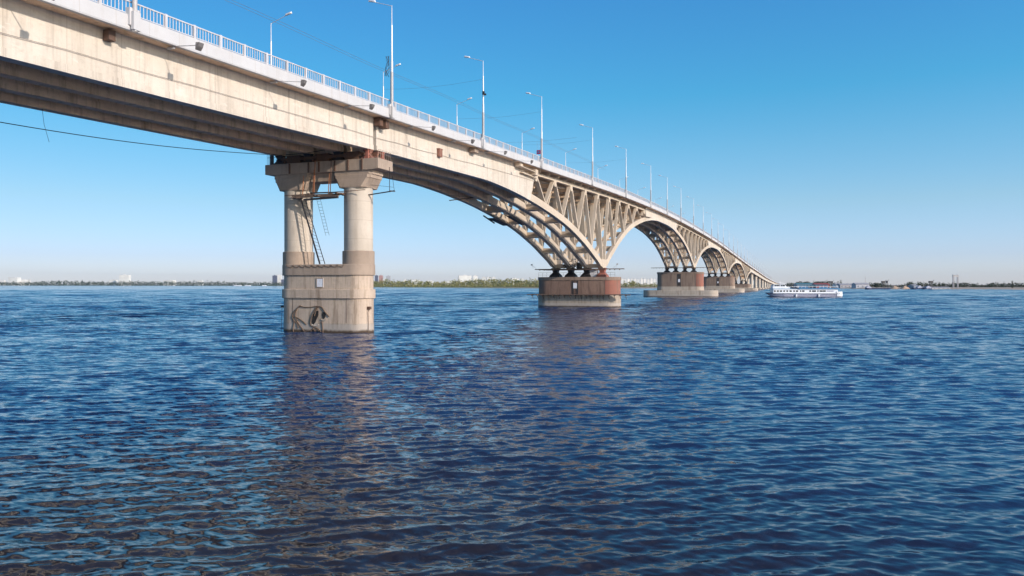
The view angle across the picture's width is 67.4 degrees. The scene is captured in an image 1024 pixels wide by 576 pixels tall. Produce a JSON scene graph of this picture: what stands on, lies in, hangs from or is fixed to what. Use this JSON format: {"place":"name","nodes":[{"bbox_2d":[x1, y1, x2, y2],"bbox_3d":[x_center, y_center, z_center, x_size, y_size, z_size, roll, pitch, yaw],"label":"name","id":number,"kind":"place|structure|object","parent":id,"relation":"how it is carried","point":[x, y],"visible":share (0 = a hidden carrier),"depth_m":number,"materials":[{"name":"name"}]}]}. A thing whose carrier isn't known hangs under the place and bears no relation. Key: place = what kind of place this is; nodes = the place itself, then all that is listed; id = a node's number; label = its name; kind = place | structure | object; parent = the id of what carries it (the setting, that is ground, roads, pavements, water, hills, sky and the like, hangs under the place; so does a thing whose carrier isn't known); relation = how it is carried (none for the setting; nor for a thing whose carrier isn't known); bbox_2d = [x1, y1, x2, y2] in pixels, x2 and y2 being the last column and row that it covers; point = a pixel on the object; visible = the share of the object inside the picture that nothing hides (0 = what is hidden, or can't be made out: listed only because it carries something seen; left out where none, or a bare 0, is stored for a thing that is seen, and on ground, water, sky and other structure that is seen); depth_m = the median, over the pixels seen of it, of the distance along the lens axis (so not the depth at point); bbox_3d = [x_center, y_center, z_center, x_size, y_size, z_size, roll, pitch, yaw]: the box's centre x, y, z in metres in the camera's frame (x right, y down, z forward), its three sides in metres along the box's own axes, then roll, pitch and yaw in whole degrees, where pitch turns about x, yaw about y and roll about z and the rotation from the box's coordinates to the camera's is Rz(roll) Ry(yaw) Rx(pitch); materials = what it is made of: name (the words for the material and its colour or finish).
{"place":"outdoors","nodes":[
{"label":"outdoors","id":0,"kind":"place"},
{"bbox_2d":[225,0,599,167],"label":"overhead wire","id":1,"kind":"object","parent":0,"point":[379,69],"visible":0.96,"depth_m":99.25,"materials":[{"name":"black metal"}]},
{"bbox_2d":[0,286,1023,575],"bbox_3d":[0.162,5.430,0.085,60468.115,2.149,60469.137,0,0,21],"label":"water","id":2,"kind":"structure","parent":0,"point":[190,430],"depth_m":27.53,"materials":[{"name":"blue liquid"}]},
{"bbox_2d":[0,0,780,332],"bbox_3d":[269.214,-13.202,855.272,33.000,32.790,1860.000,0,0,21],"label":"arch bridge","id":3,"kind":"structure","parent":2,"relation":"in","point":[40,76],"depth_m":85.53,"materials":[{"name":"concrete"}]},
{"bbox_2d":[103,29,115,41],"bbox_3d":[-27.580,-17.293,52.611,0.550,0.730,0.550,0,0,21],"label":"drain box","id":4,"kind":"object","parent":3,"relation":"attached to","point":[109,35],"visible":1,"depth_m":52.43,"materials":[{"name":"metal"}]},
{"bbox_2d":[126,0,140,31],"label":"street lamp","id":5,"kind":"object","parent":3,"relation":"on","point":[134,16],"visible":1,"depth_m":52.57,"materials":[{"name":"white metal"}]},
{"bbox_2d":[0,122,322,154],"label":"hanging cable","id":6,"kind":"object","parent":3,"relation":"hanging from","point":[143,143],"visible":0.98,"depth_m":68.93,"materials":[{"name":"black metal"}]},
{"bbox_2d":[167,42,203,50],"bbox_3d":[-23.955,-17.533,56.196,3.501,0.686,0.520,0,0,27],"label":"floodlight","id":7,"kind":"object","parent":3,"relation":"attached to","point":[198,46],"visible":1,"depth_m":55.58,"materials":[{"name":"grey paint"}]},
{"bbox_2d":[0,32,532,180],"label":"wall cable","id":8,"kind":"object","parent":3,"relation":"attached to","point":[217,92],"depth_m":60.59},
{"bbox_2d":[268,155,277,164],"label":"guard rail","id":9,"kind":"object","parent":3,"relation":"on","point":[271,159],"visible":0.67,"depth_m":89.42,"materials":[{"name":"metal"}]},
{"bbox_2d":[270,11,291,64],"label":"street lamp","id":10,"kind":"object","parent":3,"relation":"on","point":[288,13],"visible":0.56,"depth_m":91.43,"materials":[{"name":"white metal"}]},
{"bbox_2d":[270,80,306,86],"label":"floodlight","id":11,"kind":"object","parent":3,"relation":"attached to","point":[303,83],"visible":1,"depth_m":67.22,"materials":[{"name":"grey paint"}]},
{"bbox_2d":[292,305,328,332],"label":"cable tangle","id":12,"kind":"object","parent":3,"relation":"hanging from","point":[315,309],"visible":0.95,"depth_m":87.24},
{"bbox_2d":[300,198,324,263],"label":"ladder","id":13,"kind":"object","parent":3,"relation":"on","point":[308,223],"visible":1,"depth_m":87.14,"materials":[{"name":"metal"}]},
{"bbox_2d":[287,265,343,267],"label":"edge cable","id":14,"kind":"object","parent":3,"relation":"attached to","point":[316,267],"visible":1,"depth_m":86.61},
{"bbox_2d":[316,278,322,287],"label":"notice board","id":15,"kind":"object","parent":3,"relation":"attached to","point":[319,282],"visible":1,"depth_m":86.76,"materials":[{"name":"metal"}]},
{"bbox_2d":[284,161,364,200],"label":"hanging scaffold","id":16,"kind":"object","parent":3,"relation":"hanging from","point":[329,195],"visible":1,"depth_m":86.13,"materials":[{"name":"grey metal"}]},
{"bbox_2d":[344,104,374,109],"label":"floodlight","id":17,"kind":"object","parent":3,"relation":"attached to","point":[371,106],"visible":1,"depth_m":77.81,"materials":[{"name":"grey paint"}]},
{"bbox_2d":[364,149,368,157],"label":"steel jack","id":18,"kind":"object","parent":3,"relation":"on","point":[366,153],"visible":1,"depth_m":84.86,"materials":[{"name":"brown metal"}]},
{"bbox_2d":[368,0,394,118],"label":"street lamp","id":19,"kind":"object","parent":3,"relation":"on","point":[390,106],"visible":1,"depth_m":85.63,"materials":[{"name":"grey metal"}]},
{"bbox_2d":[385,56,389,76],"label":"cable bundle","id":20,"kind":"object","parent":19,"relation":"hanging from","point":[387,66],"visible":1,"depth_m":85.59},
{"bbox_2d":[374,117,388,129],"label":"drain box","id":21,"kind":"object","parent":3,"relation":"attached to","point":[380,123],"visible":1,"depth_m":85.77,"materials":[{"name":"metal"}]},
{"bbox_2d":[368,167,394,194],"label":"side bracket","id":22,"kind":"object","parent":3,"relation":"attached to","point":[385,186],"visible":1,"depth_m":84.85,"materials":[{"name":"metal"}]},
{"bbox_2d":[379,149,390,160],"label":"guard rail","id":23,"kind":"object","parent":3,"relation":"on","point":[384,155],"visible":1,"depth_m":85.79,"materials":[{"name":"metal"}]},
{"bbox_2d":[383,63,400,96],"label":"street lamp","id":24,"kind":"object","parent":3,"relation":"on","point":[383,77],"visible":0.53,"depth_m":115.93,"materials":[{"name":"grey metal"}]},
{"bbox_2d":[408,126,435,130],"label":"floodlight","id":25,"kind":"object","parent":3,"relation":"attached to","point":[433,128],"visible":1,"depth_m":90.88,"materials":[{"name":"grey paint"}]},
{"bbox_2d":[437,148,442,157],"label":"rusty box","id":26,"kind":"object","parent":3,"relation":"attached to","point":[440,152],"visible":1,"depth_m":100.42,"materials":[{"name":"brown metal"}]},
{"bbox_2d":[446,195,472,200],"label":"scaffold pole","id":27,"kind":"object","parent":3,"relation":"attached to","point":[459,199],"visible":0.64,"depth_m":133.48,"materials":[{"name":"grey metal"}]},
{"bbox_2d":[451,139,474,143],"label":"floodlight","id":28,"kind":"object","parent":3,"relation":"attached to","point":[472,141],"visible":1,"depth_m":101.81,"materials":[{"name":"grey paint"}]},
{"bbox_2d":[469,148,478,153],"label":"drain box","id":29,"kind":"object","parent":3,"relation":"attached to","point":[474,150],"visible":1,"depth_m":109.82,"materials":[{"name":"concrete"}]},
{"bbox_2d":[464,56,485,148],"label":"street lamp","id":30,"kind":"object","parent":3,"relation":"attached to","point":[483,142],"visible":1,"depth_m":110.11,"materials":[{"name":"grey metal"}]},
{"bbox_2d":[483,215,523,225],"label":"gangway","id":31,"kind":"object","parent":3,"relation":"attached to","point":[500,222],"visible":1,"depth_m":151.51,"materials":[{"name":"metal"}]},
{"bbox_2d":[514,162,537,178],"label":"access hatch","id":32,"kind":"object","parent":3,"relation":"attached to","point":[533,173],"visible":1,"depth_m":131.84,"materials":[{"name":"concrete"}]},
{"bbox_2d":[526,92,543,167],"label":"street lamp","id":33,"kind":"object","parent":3,"relation":"attached to","point":[541,161],"visible":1,"depth_m":134.81,"materials":[{"name":"grey metal"}]},
{"bbox_2d":[538,272,611,276],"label":"rod guard rail","id":34,"kind":"object","parent":3,"relation":"on","point":[588,272],"visible":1,"depth_m":183.20,"materials":[{"name":"metal"}]},
{"bbox_2d":[527,294,629,298],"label":"work platform","id":35,"kind":"structure","parent":3,"relation":"attached to","point":[578,294],"depth_m":183.49,"materials":[{"name":"grey metal"}]},
{"bbox_2d":[535,268,624,270],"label":"work platform","id":36,"kind":"structure","parent":3,"relation":"attached to","point":[578,269],"depth_m":183.37,"materials":[{"name":"grey metal"}]},
{"bbox_2d":[561,260,581,268],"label":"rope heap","id":37,"kind":"object","parent":36,"relation":"on","point":[578,266],"visible":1,"depth_m":183.96,"materials":[{"name":"black"}]},
{"bbox_2d":[579,124,593,185],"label":"street lamp","id":38,"kind":"object","parent":3,"relation":"attached to","point":[592,181],"visible":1,"depth_m":167.42,"materials":[{"name":"grey metal"}]},
{"bbox_2d":[590,270,597,276],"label":"site cabin","id":39,"kind":"object","parent":3,"relation":"on","point":[593,274],"visible":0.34,"depth_m":185.47,"materials":[{"name":"white metal"}]},
{"bbox_2d":[615,146,626,196],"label":"street lamp","id":40,"kind":"object","parent":3,"relation":"attached to","point":[625,191],"visible":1,"depth_m":199.21,"materials":[{"name":"grey metal"}]},
{"bbox_2d":[641,163,651,207],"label":"street lamp","id":41,"kind":"object","parent":3,"relation":"on","point":[650,203],"visible":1,"depth_m":231.60,"materials":[{"name":"grey metal"}]},
{"bbox_2d":[658,175,667,214],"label":"street lamp","id":42,"kind":"object","parent":3,"relation":"on","point":[667,197],"visible":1,"depth_m":259.72,"materials":[{"name":"grey metal"}]},
{"bbox_2d":[669,267,705,267],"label":"work platform","id":43,"kind":"structure","parent":3,"relation":"attached to","point":[687,267],"depth_m":338.36,"materials":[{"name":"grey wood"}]},
{"bbox_2d":[766,282,842,297],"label":"passenger ship","id":44,"kind":"object","parent":2,"relation":"on","point":[780,290],"visible":0.97,"depth_m":325.38,"materials":[{"name":"white paint"}]},
{"bbox_2d":[865,286,890,288],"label":"barge","id":45,"kind":"object","parent":2,"relation":"on","point":[868,287],"visible":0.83,"depth_m":846.78},
{"bbox_2d":[922,287,949,288],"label":"shed","id":46,"kind":"structure","parent":2,"relation":"on","point":[939,287],"depth_m":885.01,"materials":[{"name":"white"}]},
{"bbox_2d":[0,0,1023,284],"label":"sky","id":47,"kind":"structure","parent":0,"point":[846,141],"materials":[{"name":"blue"}]},
{"bbox_2d":[1,285,1023,289],"bbox_3d":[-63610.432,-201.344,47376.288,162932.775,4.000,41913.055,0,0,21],"label":"bank","id":48,"kind":"structure","parent":0,"point":[1011,288],"depth_m":1272.06,"materials":[{"name":"green plant"}]},
{"bbox_2d":[8,277,20,283],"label":"apartment block","id":49,"kind":"structure","parent":48,"relation":"on","point":[14,279],"depth_m":4900.75,"materials":[{"name":"white concrete"}]},
{"bbox_2d":[119,274,130,284],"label":"apartment block","id":50,"kind":"structure","parent":48,"relation":"on","point":[125,278],"depth_m":4699.92,"materials":[{"name":"white concrete"}]},
{"bbox_2d":[0,280,282,285],"bbox_3d":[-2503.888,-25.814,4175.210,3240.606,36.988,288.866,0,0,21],"label":"distant wood","id":51,"kind":"object","parent":48,"relation":"on","point":[82,283],"visible":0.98,"depth_m":3959.00,"materials":[{"name":"green plant"}]},
{"bbox_2d":[163,280,175,284],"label":"apartment block","id":52,"kind":"structure","parent":48,"relation":"on","point":[169,281],"depth_m":4501.27,"materials":[{"name":"white concrete"}]},
{"bbox_2d":[272,275,276,284],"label":"apartment block","id":53,"kind":"structure","parent":48,"relation":"on","point":[274,278],"depth_m":4000.05,"materials":[{"name":"concrete"}]},
{"bbox_2d":[277,274,281,283],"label":"apartment block","id":54,"kind":"structure","parent":48,"relation":"on","point":[279,277],"depth_m":4050.04,"materials":[{"name":"white concrete"}]},
{"bbox_2d":[374,277,538,286],"bbox_3d":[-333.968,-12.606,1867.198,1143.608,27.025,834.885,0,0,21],"label":"bank wood","id":55,"kind":"object","parent":48,"relation":"on","point":[481,281],"visible":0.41,"depth_m":1616.74,"materials":[{"name":"green plant"}]},
{"bbox_2d":[374,282,538,286],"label":"bank bushes","id":56,"kind":"object","parent":48,"relation":"on","point":[472,285],"visible":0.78,"depth_m":1418.92,"materials":[{"name":"green plant"}]},
{"bbox_2d":[458,275,471,285],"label":"apartment block","id":57,"kind":"structure","parent":48,"relation":"on","point":[463,278],"depth_m":2300.03,"materials":[{"name":"white concrete"}]},
{"bbox_2d":[621,281,656,286],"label":"bank scrub","id":58,"kind":"object","parent":48,"relation":"on","point":[637,285],"visible":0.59,"depth_m":1263.60,"materials":[{"name":"green plant"}]},
{"bbox_2d":[794,283,812,287],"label":"shed","id":59,"kind":"structure","parent":48,"relation":"on","point":[802,284],"depth_m":1333.57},
{"bbox_2d":[812,283,828,287],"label":"shed","id":60,"kind":"structure","parent":48,"relation":"on","point":[820,284],"depth_m":1293.48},
{"bbox_2d":[785,280,869,286],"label":"wood","id":61,"kind":"object","parent":48,"relation":"on","point":[792,284],"visible":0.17,"depth_m":1487.77,"materials":[{"name":"green plant"}]},
{"bbox_2d":[836,283,851,287],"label":"shed","id":62,"kind":"structure","parent":48,"relation":"on","point":[841,285],"depth_m":1151.06,"materials":[{"name":"white"}]},
{"bbox_2d":[852,283,868,287],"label":"shed","id":63,"kind":"structure","parent":48,"relation":"on","point":[858,285],"depth_m":1050.01,"materials":[{"name":"white"}]},
{"bbox_2d":[908,284,917,288],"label":"shed","id":64,"kind":"structure","parent":48,"relation":"on","point":[910,286],"depth_m":885.33,"materials":[{"name":"white"}]},
{"bbox_2d":[868,282,1023,286],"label":"wood","id":65,"kind":"object","parent":48,"relation":"on","point":[963,284],"visible":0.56,"depth_m":1034.85,"materials":[{"name":"green plant"}]},
{"bbox_2d":[952,275,958,287],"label":"lattice tower","id":66,"kind":"structure","parent":48,"relation":"on","point":[953,276],"depth_m":899.26,"materials":[{"name":"grey metal"}]},
{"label":"span wire","id":67,"kind":"object","parent":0,"visible":0},
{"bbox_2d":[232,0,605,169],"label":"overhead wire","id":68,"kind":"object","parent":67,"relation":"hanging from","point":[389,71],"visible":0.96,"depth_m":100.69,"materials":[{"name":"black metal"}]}
]}

